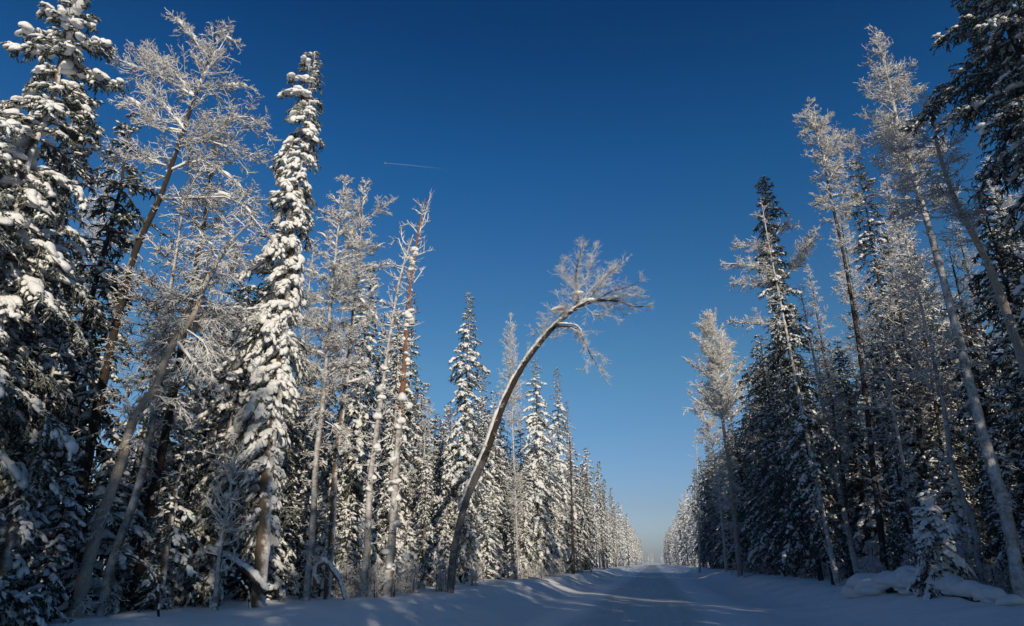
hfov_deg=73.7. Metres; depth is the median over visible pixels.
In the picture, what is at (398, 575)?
frosted shrub
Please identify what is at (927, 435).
snowy spruce
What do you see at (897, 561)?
snowy spruce
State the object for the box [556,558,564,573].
frosted shrub
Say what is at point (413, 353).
snowy spruce
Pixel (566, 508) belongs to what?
frosted larch
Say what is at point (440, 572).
frosted shrub
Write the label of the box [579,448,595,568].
snowy spruce
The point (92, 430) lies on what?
frosted larch
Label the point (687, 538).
snowy spruce
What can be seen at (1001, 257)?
snowy spruce
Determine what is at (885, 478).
snowy spruce
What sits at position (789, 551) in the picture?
snowy spruce
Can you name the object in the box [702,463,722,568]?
snowy spruce
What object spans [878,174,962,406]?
frosted larch
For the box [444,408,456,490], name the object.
frosted larch
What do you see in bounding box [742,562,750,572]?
frosted shrub
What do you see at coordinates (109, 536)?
young spruce
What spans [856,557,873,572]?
frosted shrub
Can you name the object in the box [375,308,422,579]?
snowy spruce
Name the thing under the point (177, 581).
young spruce
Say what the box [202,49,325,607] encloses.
snowy spruce
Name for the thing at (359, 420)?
snowy spruce
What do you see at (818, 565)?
frosted larch
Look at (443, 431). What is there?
snowy spruce
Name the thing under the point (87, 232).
tree
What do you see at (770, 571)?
frosted shrub
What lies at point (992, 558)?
young spruce
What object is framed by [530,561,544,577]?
frosted shrub
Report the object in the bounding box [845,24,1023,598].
frosted larch
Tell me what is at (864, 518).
young spruce
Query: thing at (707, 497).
snowy spruce
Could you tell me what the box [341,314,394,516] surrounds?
snowy spruce
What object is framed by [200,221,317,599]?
snowy spruce
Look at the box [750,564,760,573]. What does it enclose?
frosted shrub
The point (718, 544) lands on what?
snowy spruce
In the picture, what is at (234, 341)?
frosted larch
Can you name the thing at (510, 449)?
snowy spruce
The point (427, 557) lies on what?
young spruce
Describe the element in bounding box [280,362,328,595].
snowy spruce
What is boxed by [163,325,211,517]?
frosted larch
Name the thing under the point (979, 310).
snowy spruce
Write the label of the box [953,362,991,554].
snowy spruce
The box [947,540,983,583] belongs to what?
frosted shrub
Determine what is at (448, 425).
frosted larch
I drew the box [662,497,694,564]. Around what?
tree line
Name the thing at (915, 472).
snowy spruce
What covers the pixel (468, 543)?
snowy spruce
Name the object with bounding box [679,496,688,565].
frosted larch
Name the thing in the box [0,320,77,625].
snowy spruce
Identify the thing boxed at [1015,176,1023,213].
snowy spruce
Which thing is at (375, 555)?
young spruce
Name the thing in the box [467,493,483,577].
young spruce
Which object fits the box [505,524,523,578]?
young spruce
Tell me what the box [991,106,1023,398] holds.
frosted larch
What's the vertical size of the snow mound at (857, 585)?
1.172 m
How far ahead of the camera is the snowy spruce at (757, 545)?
55.34 m
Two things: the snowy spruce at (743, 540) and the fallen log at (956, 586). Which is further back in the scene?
the snowy spruce at (743, 540)
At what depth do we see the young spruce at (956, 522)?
25.22 m
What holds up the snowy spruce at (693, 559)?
on the snowy ground
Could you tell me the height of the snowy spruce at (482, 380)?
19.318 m
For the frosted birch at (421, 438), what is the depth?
48.51 m
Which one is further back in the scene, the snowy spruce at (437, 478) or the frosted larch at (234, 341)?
the snowy spruce at (437, 478)
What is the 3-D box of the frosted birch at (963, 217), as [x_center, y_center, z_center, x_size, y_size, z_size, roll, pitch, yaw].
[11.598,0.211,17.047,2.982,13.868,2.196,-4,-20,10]
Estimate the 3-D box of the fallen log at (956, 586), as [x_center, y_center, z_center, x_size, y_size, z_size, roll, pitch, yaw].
[12.592,8.472,21.183,0.842,0.956,9.250,-3,-20,7]
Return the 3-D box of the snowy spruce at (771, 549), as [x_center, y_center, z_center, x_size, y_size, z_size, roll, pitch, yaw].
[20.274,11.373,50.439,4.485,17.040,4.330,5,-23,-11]
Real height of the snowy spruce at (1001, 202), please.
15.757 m
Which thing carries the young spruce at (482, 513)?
on the snowy ground
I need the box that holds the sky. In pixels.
[0,0,1023,562]
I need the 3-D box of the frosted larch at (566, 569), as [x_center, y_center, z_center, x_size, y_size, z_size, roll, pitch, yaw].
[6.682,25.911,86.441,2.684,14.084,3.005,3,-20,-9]
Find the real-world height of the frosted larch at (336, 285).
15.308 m
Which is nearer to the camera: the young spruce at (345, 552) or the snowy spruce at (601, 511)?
the young spruce at (345, 552)
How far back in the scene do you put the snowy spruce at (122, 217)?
20.24 m
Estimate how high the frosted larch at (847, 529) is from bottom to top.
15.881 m
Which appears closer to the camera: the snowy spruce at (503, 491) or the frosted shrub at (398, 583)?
the frosted shrub at (398, 583)
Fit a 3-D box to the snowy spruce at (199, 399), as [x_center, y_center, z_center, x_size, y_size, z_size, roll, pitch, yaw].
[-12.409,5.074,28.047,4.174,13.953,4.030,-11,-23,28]
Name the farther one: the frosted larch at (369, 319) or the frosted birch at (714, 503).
the frosted birch at (714, 503)
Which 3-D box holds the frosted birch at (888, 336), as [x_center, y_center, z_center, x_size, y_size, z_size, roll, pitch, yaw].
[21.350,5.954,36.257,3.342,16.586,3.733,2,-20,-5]
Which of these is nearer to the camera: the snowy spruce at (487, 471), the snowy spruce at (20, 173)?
the snowy spruce at (20, 173)
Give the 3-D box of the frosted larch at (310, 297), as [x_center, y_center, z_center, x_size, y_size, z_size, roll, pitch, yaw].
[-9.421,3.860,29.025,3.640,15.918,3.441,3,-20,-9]
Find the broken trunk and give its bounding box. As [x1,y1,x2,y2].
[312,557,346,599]
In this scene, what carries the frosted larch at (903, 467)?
on the snowy ground
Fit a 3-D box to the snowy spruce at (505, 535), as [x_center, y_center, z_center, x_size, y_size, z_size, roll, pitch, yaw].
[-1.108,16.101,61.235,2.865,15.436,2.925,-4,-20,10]
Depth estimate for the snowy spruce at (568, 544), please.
90.54 m
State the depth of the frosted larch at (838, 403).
38.83 m
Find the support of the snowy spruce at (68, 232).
on the snowy ground
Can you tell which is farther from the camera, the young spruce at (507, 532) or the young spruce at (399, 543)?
the young spruce at (507, 532)
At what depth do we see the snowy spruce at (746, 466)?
66.88 m
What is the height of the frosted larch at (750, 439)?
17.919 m
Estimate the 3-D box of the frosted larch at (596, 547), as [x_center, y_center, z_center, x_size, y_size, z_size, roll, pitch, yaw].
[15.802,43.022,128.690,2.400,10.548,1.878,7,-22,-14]
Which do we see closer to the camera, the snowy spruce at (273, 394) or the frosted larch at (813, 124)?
the snowy spruce at (273, 394)
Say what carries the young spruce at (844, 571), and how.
on the snowy ground
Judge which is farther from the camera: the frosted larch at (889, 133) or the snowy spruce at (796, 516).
the snowy spruce at (796, 516)
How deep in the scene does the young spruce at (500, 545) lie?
55.62 m
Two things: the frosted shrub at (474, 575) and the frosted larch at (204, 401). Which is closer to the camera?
the frosted larch at (204, 401)
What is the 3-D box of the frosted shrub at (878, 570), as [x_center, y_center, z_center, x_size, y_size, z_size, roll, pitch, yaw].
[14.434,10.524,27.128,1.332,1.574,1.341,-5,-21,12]
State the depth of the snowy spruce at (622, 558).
206.67 m
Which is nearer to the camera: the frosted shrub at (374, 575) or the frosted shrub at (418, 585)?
the frosted shrub at (374, 575)
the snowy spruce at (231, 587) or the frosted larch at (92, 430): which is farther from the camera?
the snowy spruce at (231, 587)
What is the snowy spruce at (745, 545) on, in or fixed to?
on the snowy ground
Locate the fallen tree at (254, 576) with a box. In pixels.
[206,545,269,594]
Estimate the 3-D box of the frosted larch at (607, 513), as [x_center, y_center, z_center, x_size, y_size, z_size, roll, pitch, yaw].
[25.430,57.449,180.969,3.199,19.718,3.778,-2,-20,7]
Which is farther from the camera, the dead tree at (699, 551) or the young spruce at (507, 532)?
the dead tree at (699, 551)
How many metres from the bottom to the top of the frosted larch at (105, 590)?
11.318 m
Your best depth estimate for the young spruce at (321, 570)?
24.23 m
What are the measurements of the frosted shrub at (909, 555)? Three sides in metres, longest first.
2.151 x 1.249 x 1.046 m
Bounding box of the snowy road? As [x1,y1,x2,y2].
[521,565,784,625]
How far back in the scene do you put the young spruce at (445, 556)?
38.02 m
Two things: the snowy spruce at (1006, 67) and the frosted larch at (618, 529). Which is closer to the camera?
the snowy spruce at (1006, 67)
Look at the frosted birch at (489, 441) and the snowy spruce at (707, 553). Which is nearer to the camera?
the frosted birch at (489, 441)
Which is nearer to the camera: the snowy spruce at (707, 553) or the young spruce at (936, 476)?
the young spruce at (936, 476)
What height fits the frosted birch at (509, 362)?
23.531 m
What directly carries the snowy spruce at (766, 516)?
on the snowy ground
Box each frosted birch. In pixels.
[57,211,271,617]
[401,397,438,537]
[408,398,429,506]
[446,236,654,592]
[496,312,530,577]
[502,458,528,575]
[705,455,727,541]
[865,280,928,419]
[889,87,1023,402]
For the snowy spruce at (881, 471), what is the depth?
46.79 m
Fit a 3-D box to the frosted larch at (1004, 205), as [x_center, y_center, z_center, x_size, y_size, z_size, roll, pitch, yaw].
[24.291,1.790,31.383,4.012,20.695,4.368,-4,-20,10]
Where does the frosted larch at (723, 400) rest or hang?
on the snowy ground
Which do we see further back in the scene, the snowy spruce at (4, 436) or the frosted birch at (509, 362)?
the frosted birch at (509, 362)
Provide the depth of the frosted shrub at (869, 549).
32.72 m
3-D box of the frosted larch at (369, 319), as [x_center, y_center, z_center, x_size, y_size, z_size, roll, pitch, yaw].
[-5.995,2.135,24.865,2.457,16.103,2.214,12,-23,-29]
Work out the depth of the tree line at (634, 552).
275.62 m
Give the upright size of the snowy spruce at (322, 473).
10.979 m
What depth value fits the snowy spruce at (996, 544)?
22.22 m
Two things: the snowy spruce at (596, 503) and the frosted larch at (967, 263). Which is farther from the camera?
the snowy spruce at (596, 503)
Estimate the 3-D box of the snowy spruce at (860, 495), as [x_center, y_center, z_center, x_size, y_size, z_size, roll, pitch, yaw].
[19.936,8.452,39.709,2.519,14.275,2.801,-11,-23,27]
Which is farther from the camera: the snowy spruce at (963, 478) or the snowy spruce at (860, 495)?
the snowy spruce at (860, 495)
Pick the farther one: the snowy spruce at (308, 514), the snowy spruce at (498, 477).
the snowy spruce at (498, 477)
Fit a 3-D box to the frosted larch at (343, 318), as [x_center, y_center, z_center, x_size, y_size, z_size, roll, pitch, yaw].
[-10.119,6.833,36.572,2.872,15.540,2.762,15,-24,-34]
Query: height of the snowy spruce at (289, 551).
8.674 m
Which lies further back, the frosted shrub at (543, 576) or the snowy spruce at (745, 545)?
the snowy spruce at (745, 545)
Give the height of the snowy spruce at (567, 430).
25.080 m
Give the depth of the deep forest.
39.97 m
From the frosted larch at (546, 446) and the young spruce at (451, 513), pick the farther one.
the frosted larch at (546, 446)
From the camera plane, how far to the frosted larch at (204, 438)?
21.28 m
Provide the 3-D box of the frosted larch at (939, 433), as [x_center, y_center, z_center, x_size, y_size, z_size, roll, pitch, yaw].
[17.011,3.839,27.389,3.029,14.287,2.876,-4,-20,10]
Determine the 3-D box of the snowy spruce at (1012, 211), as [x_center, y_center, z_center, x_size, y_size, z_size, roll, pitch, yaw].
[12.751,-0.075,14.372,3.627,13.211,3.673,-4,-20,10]
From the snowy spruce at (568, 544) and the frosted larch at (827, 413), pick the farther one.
the snowy spruce at (568, 544)
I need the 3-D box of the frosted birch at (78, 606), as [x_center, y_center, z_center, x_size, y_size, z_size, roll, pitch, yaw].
[-8.084,2.194,16.458,3.603,10.214,3.042,-4,-20,10]
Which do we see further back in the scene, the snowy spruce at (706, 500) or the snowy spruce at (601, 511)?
the snowy spruce at (601, 511)
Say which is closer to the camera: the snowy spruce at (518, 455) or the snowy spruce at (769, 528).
the snowy spruce at (769, 528)
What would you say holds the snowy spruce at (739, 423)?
on the snowy ground
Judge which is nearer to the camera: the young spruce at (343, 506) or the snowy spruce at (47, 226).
the snowy spruce at (47, 226)
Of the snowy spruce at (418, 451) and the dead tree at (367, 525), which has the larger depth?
the snowy spruce at (418, 451)
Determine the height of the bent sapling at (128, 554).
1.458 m
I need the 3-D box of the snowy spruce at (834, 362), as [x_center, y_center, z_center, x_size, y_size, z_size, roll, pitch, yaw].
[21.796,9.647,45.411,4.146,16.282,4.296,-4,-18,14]
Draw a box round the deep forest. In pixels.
[38,353,402,585]
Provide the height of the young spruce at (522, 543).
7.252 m
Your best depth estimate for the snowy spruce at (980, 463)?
24.48 m
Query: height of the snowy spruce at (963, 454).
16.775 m
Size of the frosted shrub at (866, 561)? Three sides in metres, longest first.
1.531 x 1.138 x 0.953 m
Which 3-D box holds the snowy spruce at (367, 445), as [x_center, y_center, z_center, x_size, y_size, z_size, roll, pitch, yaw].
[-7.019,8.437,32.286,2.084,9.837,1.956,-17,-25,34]
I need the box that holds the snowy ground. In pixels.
[1,563,1023,625]
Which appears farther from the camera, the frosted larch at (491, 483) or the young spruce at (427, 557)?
the frosted larch at (491, 483)
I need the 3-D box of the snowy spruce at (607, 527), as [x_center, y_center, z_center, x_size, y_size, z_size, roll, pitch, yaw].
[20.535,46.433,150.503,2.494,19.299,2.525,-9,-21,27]
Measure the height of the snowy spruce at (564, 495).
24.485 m
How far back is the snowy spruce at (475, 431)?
52.81 m
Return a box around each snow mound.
[841,565,1023,605]
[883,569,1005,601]
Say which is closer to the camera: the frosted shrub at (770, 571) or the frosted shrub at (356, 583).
the frosted shrub at (356, 583)
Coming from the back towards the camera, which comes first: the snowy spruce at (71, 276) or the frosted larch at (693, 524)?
the frosted larch at (693, 524)
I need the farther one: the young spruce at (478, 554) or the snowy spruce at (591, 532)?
the snowy spruce at (591, 532)
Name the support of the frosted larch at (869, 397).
on the snowy ground
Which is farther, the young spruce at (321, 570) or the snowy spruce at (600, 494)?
the snowy spruce at (600, 494)
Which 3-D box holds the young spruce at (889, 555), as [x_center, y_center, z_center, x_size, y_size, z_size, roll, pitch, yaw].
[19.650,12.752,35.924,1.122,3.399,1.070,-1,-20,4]
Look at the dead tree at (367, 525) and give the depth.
25.58 m
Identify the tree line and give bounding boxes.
[604,502,643,565]
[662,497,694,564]
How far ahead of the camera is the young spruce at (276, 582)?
21.95 m
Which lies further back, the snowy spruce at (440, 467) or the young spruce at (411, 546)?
the snowy spruce at (440, 467)
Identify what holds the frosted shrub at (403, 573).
on the snowy ground
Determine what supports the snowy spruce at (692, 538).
on the snowy ground
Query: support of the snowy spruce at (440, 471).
on the snowy ground
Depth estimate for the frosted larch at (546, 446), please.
73.39 m
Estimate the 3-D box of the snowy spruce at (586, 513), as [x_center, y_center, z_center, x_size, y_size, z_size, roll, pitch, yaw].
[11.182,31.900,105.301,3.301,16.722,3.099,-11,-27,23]
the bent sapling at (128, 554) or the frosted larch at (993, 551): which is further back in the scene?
the frosted larch at (993, 551)
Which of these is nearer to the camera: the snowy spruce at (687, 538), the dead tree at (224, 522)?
the dead tree at (224, 522)
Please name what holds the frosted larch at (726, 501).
on the snowy ground
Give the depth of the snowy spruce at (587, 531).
107.58 m
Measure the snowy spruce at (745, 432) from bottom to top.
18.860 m
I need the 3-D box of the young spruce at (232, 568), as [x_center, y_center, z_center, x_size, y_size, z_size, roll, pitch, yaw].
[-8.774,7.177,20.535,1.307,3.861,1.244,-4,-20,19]
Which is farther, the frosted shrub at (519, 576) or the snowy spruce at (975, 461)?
the frosted shrub at (519, 576)
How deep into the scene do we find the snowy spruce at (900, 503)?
26.52 m
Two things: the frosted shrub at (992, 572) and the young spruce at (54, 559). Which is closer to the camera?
the young spruce at (54, 559)
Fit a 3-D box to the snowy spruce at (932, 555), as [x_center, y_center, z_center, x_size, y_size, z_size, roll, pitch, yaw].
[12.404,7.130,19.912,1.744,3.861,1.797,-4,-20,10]
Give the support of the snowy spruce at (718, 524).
on the snowy ground
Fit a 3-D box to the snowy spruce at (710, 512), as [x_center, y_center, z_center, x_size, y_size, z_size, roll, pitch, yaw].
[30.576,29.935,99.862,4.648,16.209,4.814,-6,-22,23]
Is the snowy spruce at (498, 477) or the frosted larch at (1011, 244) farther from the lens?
the snowy spruce at (498, 477)
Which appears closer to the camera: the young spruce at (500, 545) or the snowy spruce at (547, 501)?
the young spruce at (500, 545)
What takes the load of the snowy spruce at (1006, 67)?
on the snowy ground
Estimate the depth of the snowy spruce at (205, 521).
19.54 m
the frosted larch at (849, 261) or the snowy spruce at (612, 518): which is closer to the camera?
the frosted larch at (849, 261)
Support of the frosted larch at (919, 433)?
on the snowy ground
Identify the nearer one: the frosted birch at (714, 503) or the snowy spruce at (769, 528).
the snowy spruce at (769, 528)
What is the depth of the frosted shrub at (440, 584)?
31.62 m
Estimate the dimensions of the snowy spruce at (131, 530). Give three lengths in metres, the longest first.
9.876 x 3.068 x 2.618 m
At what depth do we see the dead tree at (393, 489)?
26.68 m
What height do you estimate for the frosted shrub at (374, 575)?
1.866 m
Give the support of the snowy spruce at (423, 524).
on the snowy ground
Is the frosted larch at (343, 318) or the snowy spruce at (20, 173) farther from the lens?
the frosted larch at (343, 318)
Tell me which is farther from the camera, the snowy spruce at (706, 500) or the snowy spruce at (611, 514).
the snowy spruce at (611, 514)
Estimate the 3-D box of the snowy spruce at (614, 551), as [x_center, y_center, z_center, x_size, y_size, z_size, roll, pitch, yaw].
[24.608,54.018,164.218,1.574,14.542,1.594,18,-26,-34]
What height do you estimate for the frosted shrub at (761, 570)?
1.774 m
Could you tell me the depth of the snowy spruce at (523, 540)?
58.72 m
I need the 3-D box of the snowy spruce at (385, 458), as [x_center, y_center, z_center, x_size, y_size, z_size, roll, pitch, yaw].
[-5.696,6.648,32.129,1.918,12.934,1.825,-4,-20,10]
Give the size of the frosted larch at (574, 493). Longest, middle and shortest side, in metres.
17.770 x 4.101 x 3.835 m
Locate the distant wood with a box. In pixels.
[642,552,663,563]
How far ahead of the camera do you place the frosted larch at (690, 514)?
160.52 m
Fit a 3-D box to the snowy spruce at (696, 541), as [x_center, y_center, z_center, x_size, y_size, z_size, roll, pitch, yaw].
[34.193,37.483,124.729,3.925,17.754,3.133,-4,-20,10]
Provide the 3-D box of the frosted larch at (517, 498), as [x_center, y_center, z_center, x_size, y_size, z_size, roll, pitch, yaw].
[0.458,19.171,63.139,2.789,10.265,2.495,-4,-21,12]
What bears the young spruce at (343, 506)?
on the snowy ground
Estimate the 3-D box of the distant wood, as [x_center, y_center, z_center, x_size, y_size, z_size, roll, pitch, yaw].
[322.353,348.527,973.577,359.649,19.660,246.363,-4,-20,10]
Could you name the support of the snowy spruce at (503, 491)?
on the snowy ground
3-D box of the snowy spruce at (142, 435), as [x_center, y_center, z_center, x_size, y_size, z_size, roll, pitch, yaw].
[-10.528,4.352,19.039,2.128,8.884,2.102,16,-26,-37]
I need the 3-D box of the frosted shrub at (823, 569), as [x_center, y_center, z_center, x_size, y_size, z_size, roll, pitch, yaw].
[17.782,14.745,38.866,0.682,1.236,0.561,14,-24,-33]
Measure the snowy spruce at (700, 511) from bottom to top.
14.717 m
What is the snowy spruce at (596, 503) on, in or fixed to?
on the snowy ground
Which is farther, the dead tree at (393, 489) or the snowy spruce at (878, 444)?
the snowy spruce at (878, 444)
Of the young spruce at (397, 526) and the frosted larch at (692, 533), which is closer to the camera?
the young spruce at (397, 526)
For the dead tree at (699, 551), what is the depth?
100.69 m
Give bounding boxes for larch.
[53,10,283,618]
[92,185,215,615]
[101,110,253,609]
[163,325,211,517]
[168,239,243,597]
[170,299,235,605]
[200,283,253,509]
[267,237,336,559]
[288,174,375,600]
[296,310,350,562]
[319,177,398,599]
[444,401,455,521]
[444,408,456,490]
[483,414,502,538]
[506,467,529,527]
[541,414,558,533]
[549,451,570,566]
[560,464,574,572]
[564,446,584,570]
[594,513,600,568]
[604,491,612,552]
[611,509,621,566]
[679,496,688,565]
[681,307,753,576]
[682,391,729,571]
[685,486,698,564]
[685,500,695,566]
[689,491,701,536]
[719,201,840,585]
[720,448,736,534]
[738,367,778,507]
[744,448,763,524]
[768,347,825,580]
[787,284,860,573]
[793,97,889,570]
[802,265,861,568]
[805,338,853,576]
[814,344,864,522]
[828,201,900,542]
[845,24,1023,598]
[849,364,891,490]
[850,218,981,492]
[850,294,926,561]
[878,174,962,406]
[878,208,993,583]
[886,272,960,437]
[889,246,967,544]
[934,244,1014,570]
[934,296,1008,564]
[947,220,1022,503]
[972,155,1022,386]
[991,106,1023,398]
[1011,5,1023,193]
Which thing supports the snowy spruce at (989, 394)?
on the snowy ground
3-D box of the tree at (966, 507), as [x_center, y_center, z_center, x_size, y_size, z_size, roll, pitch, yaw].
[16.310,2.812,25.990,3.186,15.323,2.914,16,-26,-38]
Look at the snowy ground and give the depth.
22.30 m
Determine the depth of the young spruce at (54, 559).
14.20 m
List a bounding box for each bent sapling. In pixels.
[123,552,160,616]
[229,573,250,607]
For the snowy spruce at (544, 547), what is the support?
on the snowy ground
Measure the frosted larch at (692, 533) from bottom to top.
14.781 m
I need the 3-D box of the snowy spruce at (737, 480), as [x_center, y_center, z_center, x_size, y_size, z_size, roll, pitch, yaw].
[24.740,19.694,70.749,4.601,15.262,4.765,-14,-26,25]
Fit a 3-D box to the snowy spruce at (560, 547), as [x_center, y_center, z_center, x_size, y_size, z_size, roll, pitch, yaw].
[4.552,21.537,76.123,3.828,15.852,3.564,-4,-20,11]
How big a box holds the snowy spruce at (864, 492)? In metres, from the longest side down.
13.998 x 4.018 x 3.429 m
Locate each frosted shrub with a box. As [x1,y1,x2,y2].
[331,558,359,597]
[343,576,359,596]
[348,558,392,597]
[373,557,411,596]
[383,570,407,593]
[400,559,417,590]
[401,560,420,593]
[405,577,422,592]
[426,558,448,591]
[437,571,445,589]
[468,569,480,585]
[470,559,486,580]
[503,562,521,579]
[519,565,534,578]
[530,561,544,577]
[532,566,548,577]
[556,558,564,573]
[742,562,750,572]
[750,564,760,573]
[756,561,765,574]
[762,555,772,574]
[821,562,827,578]
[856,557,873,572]
[856,558,887,572]
[857,555,877,572]
[861,540,890,572]
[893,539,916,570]
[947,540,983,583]
[979,561,1011,593]
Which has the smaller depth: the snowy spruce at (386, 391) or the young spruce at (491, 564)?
the snowy spruce at (386, 391)
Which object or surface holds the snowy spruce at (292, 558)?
on the snowy ground
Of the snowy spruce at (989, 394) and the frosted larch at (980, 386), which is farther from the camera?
the snowy spruce at (989, 394)
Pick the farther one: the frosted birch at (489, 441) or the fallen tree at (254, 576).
the frosted birch at (489, 441)
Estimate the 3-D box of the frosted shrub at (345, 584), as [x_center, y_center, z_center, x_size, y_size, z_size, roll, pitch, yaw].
[-6.053,9.806,24.564,1.487,1.741,1.474,13,-40,-31]
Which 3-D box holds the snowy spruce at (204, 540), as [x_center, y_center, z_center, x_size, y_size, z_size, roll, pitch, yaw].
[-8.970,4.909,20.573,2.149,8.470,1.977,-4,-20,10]
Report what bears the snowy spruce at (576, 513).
on the snowy ground
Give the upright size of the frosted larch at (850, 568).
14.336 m
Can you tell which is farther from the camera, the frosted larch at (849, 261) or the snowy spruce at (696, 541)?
the snowy spruce at (696, 541)
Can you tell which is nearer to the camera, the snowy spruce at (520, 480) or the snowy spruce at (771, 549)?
the snowy spruce at (771, 549)
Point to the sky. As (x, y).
(646, 130)
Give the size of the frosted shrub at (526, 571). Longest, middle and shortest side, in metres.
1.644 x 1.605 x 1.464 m
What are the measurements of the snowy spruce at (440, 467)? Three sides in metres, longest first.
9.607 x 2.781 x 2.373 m
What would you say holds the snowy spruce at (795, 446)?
on the snowy ground
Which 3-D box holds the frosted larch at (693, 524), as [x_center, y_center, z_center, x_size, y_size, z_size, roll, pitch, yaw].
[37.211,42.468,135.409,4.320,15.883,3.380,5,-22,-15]
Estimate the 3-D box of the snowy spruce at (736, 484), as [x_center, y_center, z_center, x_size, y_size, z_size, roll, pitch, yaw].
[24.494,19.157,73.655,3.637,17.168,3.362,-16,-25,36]
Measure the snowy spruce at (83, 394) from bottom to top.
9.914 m
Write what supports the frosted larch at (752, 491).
on the snowy ground
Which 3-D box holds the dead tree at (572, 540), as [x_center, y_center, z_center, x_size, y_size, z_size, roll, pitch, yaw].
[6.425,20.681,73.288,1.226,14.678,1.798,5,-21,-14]
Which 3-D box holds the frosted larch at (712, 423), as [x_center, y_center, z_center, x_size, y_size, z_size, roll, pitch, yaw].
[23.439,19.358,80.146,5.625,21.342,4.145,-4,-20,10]
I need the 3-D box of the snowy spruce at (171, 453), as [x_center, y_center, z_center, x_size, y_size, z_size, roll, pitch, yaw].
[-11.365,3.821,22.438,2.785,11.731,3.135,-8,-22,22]
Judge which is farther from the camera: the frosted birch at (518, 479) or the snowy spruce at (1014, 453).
the frosted birch at (518, 479)
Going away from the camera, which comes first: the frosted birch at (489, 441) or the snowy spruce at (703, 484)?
the frosted birch at (489, 441)
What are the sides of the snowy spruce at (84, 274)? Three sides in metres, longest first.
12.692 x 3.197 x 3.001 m
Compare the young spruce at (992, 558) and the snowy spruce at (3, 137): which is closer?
the snowy spruce at (3, 137)
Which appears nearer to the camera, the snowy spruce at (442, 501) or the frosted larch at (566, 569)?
the snowy spruce at (442, 501)
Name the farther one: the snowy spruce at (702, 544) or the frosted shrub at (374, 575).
the snowy spruce at (702, 544)
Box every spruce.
[0,0,129,520]
[0,110,103,561]
[0,134,21,140]
[0,221,45,622]
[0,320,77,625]
[4,112,168,610]
[7,249,92,591]
[7,451,88,625]
[22,164,75,256]
[23,275,135,611]
[26,83,91,409]
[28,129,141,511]
[51,431,159,618]
[82,317,171,606]
[103,405,188,587]
[118,263,220,602]
[119,424,202,611]
[122,478,184,609]
[136,283,254,591]
[167,341,249,605]
[175,295,256,607]
[192,297,256,590]
[198,535,238,603]
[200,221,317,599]
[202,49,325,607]
[237,426,309,576]
[239,487,290,600]
[251,371,306,598]
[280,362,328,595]
[290,374,318,573]
[294,367,339,590]
[301,505,336,598]
[304,394,360,593]
[316,265,388,592]
[331,493,363,595]
[332,501,355,590]
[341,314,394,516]
[342,343,380,502]
[348,395,386,533]
[350,464,383,590]
[371,325,408,592]
[373,477,404,585]
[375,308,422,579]
[376,489,404,574]
[395,292,427,535]
[398,509,422,586]
[401,382,437,562]
[405,455,442,588]
[416,412,446,582]
[417,533,433,585]
[427,496,443,579]
[429,405,456,500]
[429,448,444,545]
[430,514,452,586]
[432,446,462,582]
[432,447,446,533]
[439,291,492,583]
[441,493,457,558]
[447,400,486,521]
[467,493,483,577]
[471,396,499,576]
[473,369,497,528]
[474,492,493,578]
[477,499,503,579]
[482,391,512,573]
[488,499,507,578]
[494,415,512,577]
[495,439,518,575]
[501,512,522,576]
[504,442,515,519]
[504,466,539,578]
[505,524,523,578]
[510,421,531,526]
[513,358,563,576]
[513,460,529,526]
[514,506,535,574]
[524,415,562,573]
[545,367,576,572]
[545,433,569,573]
[559,400,579,569]
[563,467,575,571]
[565,443,593,572]
[577,465,595,570]
[577,495,596,569]
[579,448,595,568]
[584,471,601,570]
[591,471,604,567]
[591,484,604,564]
[596,461,607,568]
[600,479,611,567]
[605,517,613,566]
[608,495,616,566]
[609,488,618,560]
[611,506,616,567]
[619,521,627,565]
[681,486,693,565]
[684,499,696,565]
[687,472,708,565]
[687,493,697,566]
[690,469,708,567]
[693,457,711,566]
[696,459,713,568]
[699,486,706,566]
[701,469,717,568]
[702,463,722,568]
[703,442,719,568]
[704,454,721,568]
[706,467,728,568]
[708,430,737,570]
[712,459,733,568]
[721,414,746,570]
[724,423,757,572]
[726,421,745,560]
[729,432,751,560]
[735,370,764,573]
[737,334,813,576]
[738,409,759,553]
[740,405,772,569]
[741,343,811,574]
[742,366,784,574]
[743,402,756,563]
[752,176,847,584]
[758,363,805,574]
[759,340,818,577]
[769,309,852,578]
[808,339,861,577]
[826,341,876,567]
[830,347,896,577]
[838,534,849,578]
[845,156,949,536]
[846,306,902,560]
[853,472,898,566]
[856,378,896,543]
[866,287,930,559]
[867,328,909,569]
[875,528,895,570]
[882,456,944,570]
[894,224,997,579]
[895,255,993,545]
[897,0,1023,208]
[905,341,993,569]
[906,489,976,599]
[920,457,954,545]
[931,451,991,581]
[933,473,995,568]
[939,295,1023,589]
[945,306,1016,549]
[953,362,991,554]
[966,183,1023,581]
[970,189,1023,486]
[970,260,1023,530]
[979,477,1023,592]
[982,371,1023,562]
[990,74,1023,329]
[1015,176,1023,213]
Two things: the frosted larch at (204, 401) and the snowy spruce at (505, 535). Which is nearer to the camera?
the frosted larch at (204, 401)
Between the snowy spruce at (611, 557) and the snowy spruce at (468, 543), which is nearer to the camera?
the snowy spruce at (468, 543)
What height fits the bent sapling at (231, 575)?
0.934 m
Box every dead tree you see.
[195,440,264,610]
[355,234,419,596]
[379,188,434,597]
[564,437,577,573]
[688,429,703,572]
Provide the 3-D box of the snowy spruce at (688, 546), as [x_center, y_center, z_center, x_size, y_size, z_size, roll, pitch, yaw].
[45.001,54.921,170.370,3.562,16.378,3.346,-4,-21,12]

